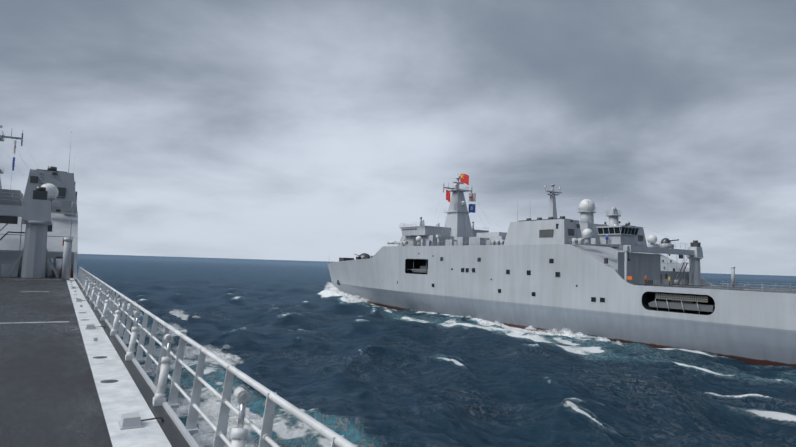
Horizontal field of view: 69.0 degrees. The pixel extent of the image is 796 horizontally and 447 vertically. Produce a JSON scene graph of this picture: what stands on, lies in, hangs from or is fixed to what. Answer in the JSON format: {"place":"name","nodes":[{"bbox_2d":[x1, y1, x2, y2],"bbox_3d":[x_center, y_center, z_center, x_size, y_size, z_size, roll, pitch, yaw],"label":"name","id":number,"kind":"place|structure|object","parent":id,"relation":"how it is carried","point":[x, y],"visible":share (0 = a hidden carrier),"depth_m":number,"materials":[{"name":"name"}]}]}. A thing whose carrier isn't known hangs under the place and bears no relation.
{"place":"outdoors","nodes":[
{"label":"outdoors","id":0,"kind":"place"},
{"bbox_2d":[0,0,795,275],"label":"sky","id":1,"kind":"structure","parent":0,"point":[298,130],"materials":[{"name":"grey"}]},
{"bbox_2d":[77,254,795,446],"bbox_3d":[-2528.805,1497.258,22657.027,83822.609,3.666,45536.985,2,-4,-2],"label":"sea","id":2,"kind":"structure","parent":0,"point":[300,337],"depth_m":68.18,"materials":[{"name":"blue liquid"}]},
{"bbox_2d":[0,125,171,446],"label":"ship","id":3,"kind":"object","parent":2,"relation":"on","point":[55,391],"visible":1,"depth_m":15.57,"materials":[{"name":"white paint"}]},
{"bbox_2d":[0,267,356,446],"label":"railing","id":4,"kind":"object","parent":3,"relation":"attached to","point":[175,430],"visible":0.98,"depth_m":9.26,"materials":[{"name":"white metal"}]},
{"bbox_2d":[110,295,279,446],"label":"sea foam","id":5,"kind":"object","parent":2,"relation":"on","point":[193,351],"visible":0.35,"depth_m":47.91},
{"bbox_2d":[325,282,622,345],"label":"bow wave foam","id":6,"kind":"object","parent":2,"relation":"on","point":[338,291],"visible":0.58,"depth_m":116.47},
{"bbox_2d":[328,174,795,366],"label":"ship","id":7,"kind":"object","parent":2,"relation":"on","point":[614,280],"visible":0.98,"depth_m":114.41,"materials":[{"name":"white paint"}]}
]}

